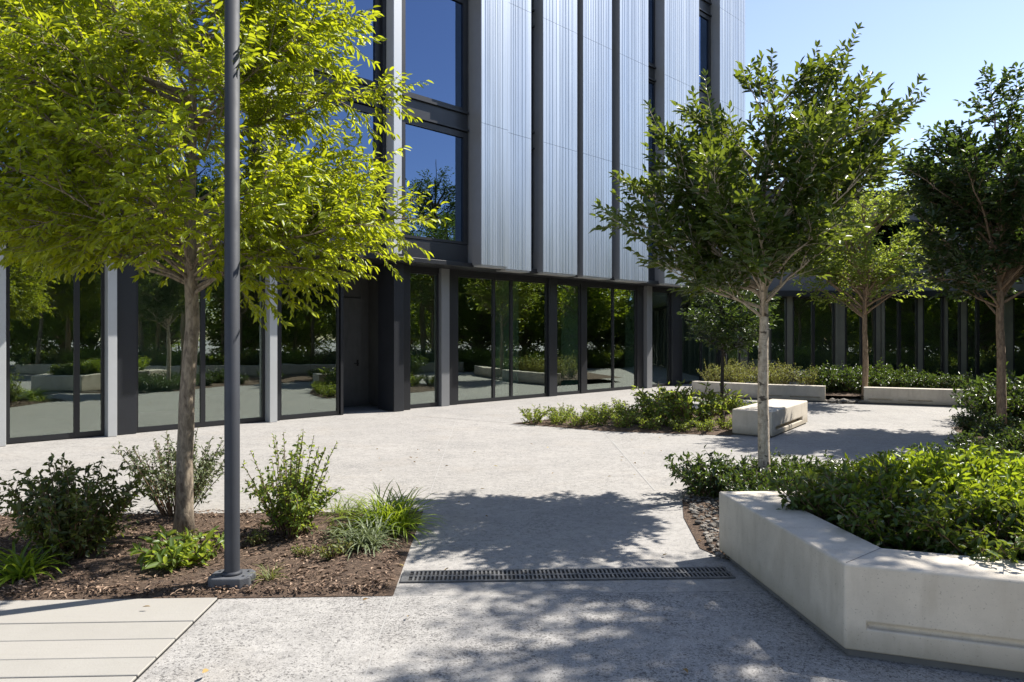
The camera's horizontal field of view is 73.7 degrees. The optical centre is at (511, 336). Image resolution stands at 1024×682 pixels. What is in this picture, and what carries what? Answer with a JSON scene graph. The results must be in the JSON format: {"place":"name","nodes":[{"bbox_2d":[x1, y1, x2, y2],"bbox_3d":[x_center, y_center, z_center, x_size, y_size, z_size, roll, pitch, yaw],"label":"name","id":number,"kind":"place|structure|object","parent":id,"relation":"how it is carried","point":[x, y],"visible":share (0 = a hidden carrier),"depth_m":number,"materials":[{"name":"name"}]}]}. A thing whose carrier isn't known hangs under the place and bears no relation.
{"place":"outdoors","nodes":[
{"label":"outdoors","id":0,"kind":"place"},
{"bbox_2d":[0,381,1021,681],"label":"plaza ground","id":1,"kind":"structure","parent":0,"point":[554,497],"depth_m":8.52,"materials":[{"name":"concrete"}]},
{"bbox_2d":[133,599,218,681],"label":"terrace bed","id":2,"kind":"object","parent":1,"relation":"on","point":[151,664],"visible":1,"depth_m":3.64,"materials":[{"name":"grey concrete"}]},
{"bbox_2d":[0,598,216,681],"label":"terrace boards","id":3,"kind":"object","parent":2,"relation":"on","point":[108,640],"visible":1,"depth_m":3.73,"materials":[{"name":"beige wood"}]},
{"bbox_2d":[0,506,422,600],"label":"mulch bed","id":4,"kind":"object","parent":1,"relation":"on","point":[357,564],"visible":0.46,"depth_m":4.74,"materials":[{"name":"brown wood"}]},
{"bbox_2d":[0,531,73,586],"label":"fern","id":5,"kind":"object","parent":4,"relation":"on","point":[21,563],"visible":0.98,"depth_m":4.60,"materials":[{"name":"green plant"}]},
{"bbox_2d":[0,452,157,569],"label":"bush","id":6,"kind":"object","parent":4,"relation":"on","point":[76,519],"visible":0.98,"depth_m":4.90,"materials":[{"name":"green plant"}]},
{"bbox_2d":[110,427,223,516],"bbox_3d":[-3.038,1.237,6.234,1.032,0.794,1.066,0,0,0],"label":"sprig shrub","id":7,"kind":"object","parent":4,"relation":"on","point":[201,474],"visible":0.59,"depth_m":6.09,"materials":[{"name":"green plant"}]},
{"bbox_2d":[126,525,223,572],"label":"leafy clump","id":8,"kind":"object","parent":4,"relation":"on","point":[171,555],"visible":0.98,"depth_m":4.82,"materials":[{"name":"green plant"}]},
{"bbox_2d":[0,0,451,535],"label":"spring tree","id":9,"kind":"object","parent":4,"relation":"on","point":[67,120],"visible":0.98,"depth_m":5.20,"materials":[{"name":"green plant"}]},
{"bbox_2d":[208,0,255,589],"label":"lamp post","id":10,"kind":"object","parent":4,"relation":"on","point":[231,574],"visible":0.97,"depth_m":4.46,"materials":[{"name":"grey metal"}]},
{"bbox_2d":[245,526,268,544],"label":"weed","id":11,"kind":"object","parent":4,"relation":"on","point":[259,538],"visible":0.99,"depth_m":5.32,"materials":[{"name":"green plant"}]},
{"bbox_2d":[240,432,337,537],"bbox_3d":[-1.823,1.196,5.622,0.676,0.874,0.708,0,0,27],"label":"sprig shrub","id":12,"kind":"object","parent":4,"relation":"on","point":[298,473],"visible":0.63,"depth_m":5.53,"materials":[{"name":"green plant"}]},
{"bbox_2d":[240,463,344,538],"bbox_3d":[-1.810,1.350,5.617,0.742,0.674,0.767,0,0,16],"label":"bush","id":13,"kind":"object","parent":4,"relation":"on","point":[296,520],"visible":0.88,"depth_m":5.48,"materials":[{"name":"green plant"}]},
{"bbox_2d":[311,539,353,559],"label":"weed","id":14,"kind":"object","parent":4,"relation":"on","point":[329,553],"visible":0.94,"depth_m":4.98,"materials":[{"name":"green plant"}]},
{"bbox_2d":[317,493,371,519],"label":"grass tuft","id":15,"kind":"object","parent":4,"relation":"on","point":[342,508],"visible":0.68,"depth_m":6.22,"materials":[{"name":"green plant"}]},
{"bbox_2d":[314,510,405,559],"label":"grass clump","id":16,"kind":"object","parent":4,"relation":"on","point":[365,538],"visible":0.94,"depth_m":5.24,"materials":[{"name":"green plant"}]},
{"bbox_2d":[324,482,447,544],"bbox_3d":[-1.051,1.440,5.737,1.046,0.373,1.023,0,0,0],"label":"grass clump","id":17,"kind":"object","parent":4,"relation":"on","point":[399,510],"visible":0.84,"depth_m":5.69,"materials":[{"name":"green plant"}]},
{"bbox_2d":[0,0,744,446],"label":"office building","id":18,"kind":"structure","parent":1,"relation":"on","point":[524,136],"depth_m":16.62,"materials":[{"name":"silver metal"}]},
{"bbox_2d":[6,242,76,443],"bbox_3d":[-7.390,0.079,10.742,0.920,3.118,0.070,0,0,-44],"label":"window","id":19,"kind":"structure","parent":18,"relation":"in","point":[9,440],"depth_m":10.64,"materials":[{"name":"brown metal"}]},
{"bbox_2d":[77,257,103,437],"bbox_3d":[-6.916,0.079,11.196,0.390,3.118,0.070,0,0,-44],"label":"window","id":20,"kind":"structure","parent":18,"relation":"in","point":[99,432],"depth_m":11.19,"materials":[{"name":"brown metal"}]},
{"bbox_2d":[136,252,202,431],"bbox_3d":[-6.034,0.079,12.039,1.110,3.118,0.070,0,0,-44],"label":"window","id":21,"kind":"structure","parent":18,"relation":"in","point":[196,424],"depth_m":12.34,"materials":[{"name":"brown metal"}]},
{"bbox_2d":[128,52,252,214],"bbox_3d":[-5.456,-3.445,11.803,2.100,2.610,0.090,0,0,-44],"label":"window","id":22,"kind":"structure","parent":18,"relation":"in","point":[201,171],"depth_m":11.91,"materials":[{"name":"blue glass"}]},
{"bbox_2d":[203,256,264,426],"bbox_3d":[-5.217,0.079,12.818,1.150,3.118,0.070,0,0,-44],"label":"window","id":23,"kind":"structure","parent":18,"relation":"in","point":[255,419],"depth_m":13.10,"materials":[{"name":"brown metal"}]},
{"bbox_2d":[280,262,338,419],"bbox_3d":[-4.115,0.079,13.871,1.300,3.118,0.070,0,0,-44],"label":"window","id":24,"kind":"structure","parent":18,"relation":"in","point":[303,415],"depth_m":14.07,"materials":[{"name":"brown metal"}]},
{"bbox_2d":[277,89,380,231],"bbox_3d":[-3.587,-3.445,13.588,2.210,2.610,0.090,0,0,-44],"label":"window","id":25,"kind":"structure","parent":18,"relation":"in","point":[369,149],"depth_m":13.89,"materials":[{"name":"blue glass"}]},
{"bbox_2d":[277,0,380,84],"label":"window","id":26,"kind":"structure","parent":18,"relation":"in","point":[373,51],"depth_m":14.12,"materials":[{"name":"blue glass"}]},
{"bbox_2d":[343,298,360,406],"bbox_3d":[-3.861,0.370,15.676,0.940,2.520,0.122,0,0,-44],"label":"door","id":27,"kind":"structure","parent":18,"relation":"in","point":[351,306],"depth_m":15.83,"materials":[{"name":"metal"}]},
{"bbox_2d":[410,271,437,407],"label":"window","id":28,"kind":"structure","parent":18,"relation":"in","point":[435,403],"depth_m":16.08,"materials":[{"name":"brown metal"}]},
{"bbox_2d":[402,116,467,244],"bbox_3d":[-1.747,-3.445,15.347,1.880,2.610,0.090,0,0,-44],"label":"window","id":29,"kind":"structure","parent":18,"relation":"in","point":[438,155],"depth_m":15.41,"materials":[{"name":"blue glass"}]},
{"bbox_2d":[402,0,467,111],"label":"window","id":30,"kind":"structure","parent":18,"relation":"in","point":[434,32],"depth_m":15.41,"materials":[{"name":"blue glass"}]},
{"bbox_2d":[457,275,493,403],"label":"window","id":31,"kind":"structure","parent":18,"relation":"in","point":[492,279],"depth_m":17.31,"materials":[{"name":"brown metal"}]},
{"bbox_2d":[494,278,511,400],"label":"window","id":32,"kind":"structure","parent":18,"relation":"in","point":[509,397],"depth_m":17.73,"materials":[{"name":"brown metal"}]},
{"bbox_2d":[512,279,546,398],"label":"window","id":33,"kind":"structure","parent":18,"relation":"in","point":[542,394],"depth_m":18.47,"materials":[{"name":"brown metal"}]},
{"bbox_2d":[557,283,579,394],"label":"window","id":34,"kind":"structure","parent":18,"relation":"in","point":[578,391],"depth_m":19.61,"materials":[{"name":"brown metal"}]},
{"bbox_2d":[587,285,612,392],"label":"window","id":35,"kind":"structure","parent":18,"relation":"in","point":[602,389],"depth_m":20.67,"materials":[{"name":"brown metal"}]},
{"bbox_2d":[613,288,635,389],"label":"window","id":36,"kind":"structure","parent":18,"relation":"in","point":[626,387],"depth_m":21.47,"materials":[{"name":"brown metal"}]},
{"bbox_2d":[648,80,654,165],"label":"window","id":37,"kind":"structure","parent":18,"relation":"in","point":[651,85],"depth_m":21.14,"materials":[{"name":"black glass"}]},
{"bbox_2d":[648,0,654,65],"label":"window","id":38,"kind":"structure","parent":18,"relation":"in","point":[651,3],"depth_m":21.14,"materials":[{"name":"brown metal"}]},
{"bbox_2d":[652,291,669,386],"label":"window","id":39,"kind":"structure","parent":18,"relation":"in","point":[663,384],"depth_m":22.78,"materials":[{"name":"brown metal"}]},
{"bbox_2d":[699,11,710,90],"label":"window","id":40,"kind":"structure","parent":18,"relation":"in","point":[704,20],"depth_m":23.29,"materials":[{"name":"blue glass"}]},
{"bbox_2d":[362,418,654,681],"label":"pavement joints","id":41,"kind":"object","parent":1,"relation":"on","point":[423,510],"visible":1,"depth_m":4.31,"materials":[{"name":"grey concrete"}]},
{"bbox_2d":[400,566,735,582],"bbox_3d":[0.383,1.643,4.711,2.272,0.009,0.215,0,0,-2],"label":"drain grate","id":42,"kind":"object","parent":1,"relation":"on","point":[559,574],"visible":1,"depth_m":4.70,"materials":[{"name":"metal"}]},
{"bbox_2d":[516,409,733,434],"bbox_3d":[2.961,1.618,13.730,3.875,0.052,4.763,0,0,36],"label":"mulch bed","id":43,"kind":"object","parent":1,"relation":"on","point":[668,429],"visible":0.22,"depth_m":12.02,"materials":[{"name":"brown soil"}]},
{"bbox_2d":[518,404,550,422],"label":"fresh shrub","id":44,"kind":"object","parent":43,"relation":"on","point":[537,416],"visible":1,"depth_m":12.83,"materials":[{"name":"green plant"}]},
{"bbox_2d":[563,408,594,426],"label":"fresh shrub","id":45,"kind":"object","parent":43,"relation":"on","point":[575,420],"visible":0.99,"depth_m":12.34,"materials":[{"name":"green plant"}]},
{"bbox_2d":[580,407,612,425],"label":"fresh shrub","id":46,"kind":"object","parent":43,"relation":"on","point":[601,420],"visible":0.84,"depth_m":12.38,"materials":[{"name":"green plant"}]},
{"bbox_2d":[601,409,635,427],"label":"fresh shrub","id":47,"kind":"object","parent":43,"relation":"on","point":[622,422],"visible":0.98,"depth_m":12.03,"materials":[{"name":"green plant"}]},
{"bbox_2d":[629,411,666,430],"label":"fresh shrub","id":48,"kind":"object","parent":43,"relation":"on","point":[650,423],"visible":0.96,"depth_m":11.86,"materials":[{"name":"green plant"}]},
{"bbox_2d":[632,389,694,426],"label":"fresh shrub","id":49,"kind":"object","parent":43,"relation":"on","point":[665,413],"visible":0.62,"depth_m":12.37,"materials":[{"name":"green plant"}]},
{"bbox_2d":[630,379,700,417],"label":"fresh shrub","id":50,"kind":"object","parent":43,"relation":"on","point":[642,393],"visible":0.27,"depth_m":13.24,"materials":[{"name":"green plant"}]},
{"bbox_2d":[667,415,695,431],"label":"fresh shrub","id":51,"kind":"object","parent":43,"relation":"on","point":[676,427],"visible":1,"depth_m":11.69,"materials":[{"name":"green plant"}]},
{"bbox_2d":[650,382,751,426],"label":"fresh shrub","id":52,"kind":"object","parent":43,"relation":"on","point":[705,409],"visible":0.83,"depth_m":12.23,"materials":[{"name":"green plant"}]},
{"bbox_2d":[677,276,781,418],"bbox_3d":[4.136,0.110,13.169,2.048,3.082,2.165,0,0,19],"label":"tree","id":53,"kind":"object","parent":43,"relation":"on","point":[741,324],"visible":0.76,"depth_m":12.81,"materials":[{"name":"green plant"}]},
{"bbox_2d":[692,381,824,401],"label":"planter wall","id":54,"kind":"structure","parent":1,"relation":"on","point":[811,393],"depth_m":17.61,"materials":[{"name":"beige concrete"}]},
{"bbox_2d":[732,399,806,436],"bbox_3d":[4.652,1.433,12.210,0.660,0.427,2.350,0,0,36],"label":"concrete bench","id":55,"kind":"object","parent":1,"relation":"on","point":[785,415],"visible":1,"depth_m":11.46,"materials":[{"name":"beige concrete"}]},
{"bbox_2d":[825,390,860,395],"bbox_3d":[9.281,1.467,18.878,7.929,0.046,4.104,0,0,22],"label":"mulch bed","id":56,"kind":"object","parent":1,"relation":"on","point":[843,393],"visible":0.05,"depth_m":17.44,"materials":[{"name":"brown soil"}]},
{"bbox_2d":[697,359,731,381],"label":"sprig shrub","id":57,"kind":"object","parent":56,"relation":"on","point":[716,378],"visible":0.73,"depth_m":19.13,"materials":[{"name":"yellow plant"}]},
{"bbox_2d":[720,360,753,382],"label":"sprig shrub","id":58,"kind":"object","parent":56,"relation":"on","point":[736,377],"visible":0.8,"depth_m":18.83,"materials":[{"name":"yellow plant"}]},
{"bbox_2d":[768,359,803,384],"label":"sprig shrub","id":59,"kind":"object","parent":56,"relation":"on","point":[785,379],"visible":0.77,"depth_m":18.09,"materials":[{"name":"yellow plant"}]},
{"bbox_2d":[788,365,819,384],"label":"sprig shrub","id":60,"kind":"object","parent":56,"relation":"on","point":[811,380],"visible":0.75,"depth_m":17.88,"materials":[{"name":"green plant"}]},
{"bbox_2d":[797,361,854,397],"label":"dark shrub","id":61,"kind":"object","parent":56,"relation":"on","point":[831,383],"visible":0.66,"depth_m":17.87,"materials":[{"name":"green plant"}]},
{"bbox_2d":[831,366,883,396],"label":"dark shrub","id":62,"kind":"object","parent":56,"relation":"on","point":[850,385],"visible":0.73,"depth_m":17.59,"materials":[{"name":"green plant"}]},
{"bbox_2d":[786,173,957,399],"bbox_3d":[8.875,-1.299,16.992,4.274,5.903,3.764,0,0,0],"label":"slender tree","id":63,"kind":"object","parent":56,"relation":"on","point":[862,279],"visible":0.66,"depth_m":16.72,"materials":[{"name":"green plant"}]},
{"bbox_2d":[855,371,908,387],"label":"dark shrub","id":64,"kind":"object","parent":56,"relation":"on","point":[884,383],"visible":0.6,"depth_m":17.23,"materials":[{"name":"green plant"}]},
{"bbox_2d":[855,357,918,381],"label":"dark shrub","id":65,"kind":"object","parent":56,"relation":"on","point":[885,368],"visible":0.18,"depth_m":18.15,"materials":[{"name":"green plant"}]},
{"bbox_2d":[882,364,936,387],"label":"dark shrub","id":66,"kind":"object","parent":56,"relation":"on","point":[912,382],"visible":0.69,"depth_m":16.95,"materials":[{"name":"green plant"}]},
{"bbox_2d":[914,369,966,388],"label":"dark shrub","id":67,"kind":"object","parent":56,"relation":"on","point":[943,383],"visible":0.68,"depth_m":16.65,"materials":[{"name":"green plant"}]},
{"bbox_2d":[682,426,1020,559],"bbox_3d":[7.730,1.617,9.150,12.540,0.054,8.500,0,0,0],"label":"mulch bed","id":68,"kind":"object","parent":1,"relation":"on","point":[696,531],"visible":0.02,"depth_m":6.10,"materials":[{"name":"brown soil"}]},
{"bbox_2d":[682,491,729,557],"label":"gravel","id":69,"kind":"structure","parent":68,"relation":"on","point":[706,533],"depth_m":6.03,"materials":[{"name":"grey gravel"}]},
{"bbox_2d":[663,444,754,498],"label":"dark shrub","id":70,"kind":"object","parent":68,"relation":"on","point":[700,483],"visible":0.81,"depth_m":6.87,"materials":[{"name":"green plant"}]},
{"bbox_2d":[718,461,792,490],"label":"dark shrub","id":71,"kind":"object","parent":68,"relation":"on","point":[755,482],"visible":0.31,"depth_m":6.38,"materials":[{"name":"green plant"}]},
{"bbox_2d":[589,22,930,485],"bbox_3d":[2.548,-0.799,7.096,2.965,4.904,2.889,0,0,44],"label":"pale trunk tree","id":72,"kind":"object","parent":68,"relation":"on","point":[757,236],"visible":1,"depth_m":6.79,"materials":[{"name":"green plant"}]},
{"bbox_2d":[747,447,812,478],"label":"dark shrub","id":73,"kind":"object","parent":68,"relation":"on","point":[778,466],"visible":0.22,"depth_m":7.40,"materials":[{"name":"green plant"}]},
{"bbox_2d":[763,455,851,490],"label":"dark shrub","id":74,"kind":"object","parent":68,"relation":"on","point":[786,470],"visible":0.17,"depth_m":6.68,"materials":[{"name":"green plant"}]},
{"bbox_2d":[789,449,856,483],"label":"dark shrub","id":75,"kind":"object","parent":68,"relation":"on","point":[830,463],"visible":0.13,"depth_m":7.38,"materials":[{"name":"green plant"}]},
{"bbox_2d":[908,437,983,458],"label":"dark shrub","id":76,"kind":"object","parent":68,"relation":"on","point":[937,445],"visible":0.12,"depth_m":8.20,"materials":[{"name":"green plant"}]},
{"bbox_2d":[884,60,1023,426],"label":"dark tree","id":77,"kind":"object","parent":68,"relation":"on","point":[968,190],"visible":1,"depth_m":11.69,"materials":[{"name":"green plant"}]},
{"bbox_2d":[948,405,1008,435],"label":"dark shrub","id":78,"kind":"object","parent":68,"relation":"on","point":[966,423],"visible":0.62,"depth_m":11.27,"materials":[{"name":"green plant"}]},
{"bbox_2d":[942,425,1021,458],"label":"dark shrub","id":79,"kind":"object","parent":68,"relation":"on","point":[962,439],"visible":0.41,"depth_m":8.97,"materials":[{"name":"green plant"}]},
{"bbox_2d":[949,372,1023,425],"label":"dark shrub","id":80,"kind":"object","parent":68,"relation":"on","point":[984,399],"visible":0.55,"depth_m":12.38,"materials":[{"name":"green plant"}]},
{"bbox_2d":[956,361,1023,420],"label":"dark shrub","id":81,"kind":"object","parent":68,"relation":"on","point":[985,379],"visible":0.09,"depth_m":13.19,"materials":[{"name":"green plant"}]},
{"bbox_2d":[971,413,1023,446],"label":"dark shrub","id":82,"kind":"object","parent":68,"relation":"on","point":[997,427],"visible":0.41,"depth_m":10.19,"materials":[{"name":"green plant"}]},
{"bbox_2d":[999,425,1023,451],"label":"dark shrub","id":83,"kind":"object","parent":68,"relation":"on","point":[1019,438],"visible":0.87,"depth_m":8.80,"materials":[{"name":"green plant"}]},
{"bbox_2d":[863,387,977,406],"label":"planter wall","id":84,"kind":"structure","parent":1,"relation":"on","point":[910,396],"depth_m":16.33,"materials":[{"name":"beige concrete"}]},
{"bbox_2d":[138,591,1023,681],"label":"aggregate pavement","id":85,"kind":"structure","parent":0,"point":[746,636],"depth_m":3.66,"materials":[{"name":"concrete"}]},
{"bbox_2d":[719,491,1023,678],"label":"concrete planter","id":86,"kind":"object","parent":85,"relation":"on","point":[848,593],"visible":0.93,"depth_m":3.47,"materials":[{"name":"concrete"}]},
{"bbox_2d":[767,462,902,534],"bbox_3d":[2.212,1.127,4.588,0.844,0.593,0.774,0,0,-40],"label":"green shrub","id":87,"kind":"object","parent":86,"relation":"in","point":[815,501],"visible":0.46,"depth_m":4.55,"materials":[{"name":"green plant"}]},
{"bbox_2d":[811,460,986,552],"bbox_3d":[2.319,1.106,4.085,0.815,0.669,0.889,0,0,0],"label":"green shrub","id":88,"kind":"object","parent":86,"relation":"in","point":[873,522],"visible":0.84,"depth_m":4.04,"materials":[{"name":"green plant"}]},
{"bbox_2d":[814,451,983,528],"bbox_3d":[2.595,1.093,4.504,0.933,0.717,0.856,0,0,-18],"label":"green shrub","id":89,"kind":"object","parent":86,"relation":"in","point":[903,498],"visible":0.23,"depth_m":4.50,"materials":[{"name":"green plant"}]},
{"bbox_2d":[837,446,963,493],"bbox_3d":[2.721,1.090,4.777,0.828,0.683,0.762,0,0,25],"label":"lime shrub","id":90,"kind":"object","parent":86,"relation":"in","point":[923,466],"visible":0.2,"depth_m":4.67,"materials":[{"name":"green plant"}]},
{"bbox_2d":[894,443,1022,492],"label":"lime shrub","id":91,"kind":"object","parent":86,"relation":"in","point":[970,465],"visible":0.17,"depth_m":4.48,"materials":[{"name":"green plant"}]},
{"bbox_2d":[907,486,1023,562],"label":"green shrub","id":92,"kind":"object","parent":86,"relation":"in","point":[974,542],"visible":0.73,"depth_m":3.72,"materials":[{"name":"green plant"}]},
{"bbox_2d":[915,468,1023,538],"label":"lime shrub","id":93,"kind":"object","parent":86,"relation":"in","point":[998,488],"visible":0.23,"depth_m":4.03,"materials":[{"name":"green plant"}]},
{"bbox_2d":[950,443,1023,477],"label":"lime shrub","id":94,"kind":"object","parent":86,"relation":"in","point":[1012,452],"visible":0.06,"depth_m":4.81,"materials":[{"name":"green plant"}]},
{"bbox_2d":[969,494,1023,559],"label":"green shrub","id":95,"kind":"object","parent":86,"relation":"in","point":[1007,506],"visible":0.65,"depth_m":3.79,"materials":[{"name":"green plant"}]},
{"bbox_2d":[726,190,1023,381],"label":"building","id":96,"kind":"structure","parent":0,"point":[940,334],"depth_m":27.60,"materials":[{"name":"black glass"}]},
{"bbox_2d":[770,297,786,380],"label":"window","id":97,"kind":"structure","parent":96,"relation":"in","point":[785,298],"depth_m":24.94,"materials":[{"name":"black metal"}]},
{"bbox_2d":[793,297,812,379],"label":"window","id":98,"kind":"structure","parent":96,"relation":"in","point":[793,297],"depth_m":24.94,"materials":[{"name":"black metal"}]},
{"bbox_2d":[813,297,833,371],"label":"window","id":99,"kind":"structure","parent":96,"relation":"in","point":[817,297],"depth_m":24.94,"materials":[{"name":"brown metal"}]},
{"bbox_2d":[845,297,861,369],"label":"window","id":100,"kind":"structure","parent":96,"relation":"in","point":[860,318],"depth_m":24.94,"materials":[{"name":"brown metal"}]},
{"bbox_2d":[862,297,875,371],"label":"window","id":101,"kind":"structure","parent":96,"relation":"in","point":[874,310],"depth_m":24.95,"materials":[{"name":"brown metal"}]},
{"bbox_2d":[885,297,899,370],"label":"window","id":102,"kind":"structure","parent":96,"relation":"in","point":[897,302],"depth_m":24.94,"materials":[{"name":"brown metal"}]},
{"bbox_2d":[872,220,942,266],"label":"window","id":103,"kind":"structure","parent":96,"relation":"in","point":[888,229],"depth_m":24.97,"materials":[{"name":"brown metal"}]},
{"bbox_2d":[900,297,917,372],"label":"window","id":104,"kind":"structure","parent":96,"relation":"in","point":[916,299],"depth_m":24.94,"materials":[{"name":"brown metal"}]},
{"bbox_2d":[923,297,943,379],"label":"window","id":105,"kind":"structure","parent":96,"relation":"in","point":[941,298],"depth_m":24.94,"materials":[{"name":"brown metal"}]},
{"bbox_2d":[957,297,960,378],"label":"window","id":106,"kind":"structure","parent":96,"relation":"in","point":[958,303],"depth_m":25.00,"materials":[{"name":"black glass"}]},
{"bbox_2d":[967,297,977,376],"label":"window","id":107,"kind":"structure","parent":96,"relation":"in","point":[976,300],"depth_m":24.94,"materials":[{"name":"brown metal"}]},
{"bbox_2d":[745,0,1023,189],"label":"sky","id":108,"kind":"structure","parent":0,"point":[948,42],"materials":[{"name":"blue"}]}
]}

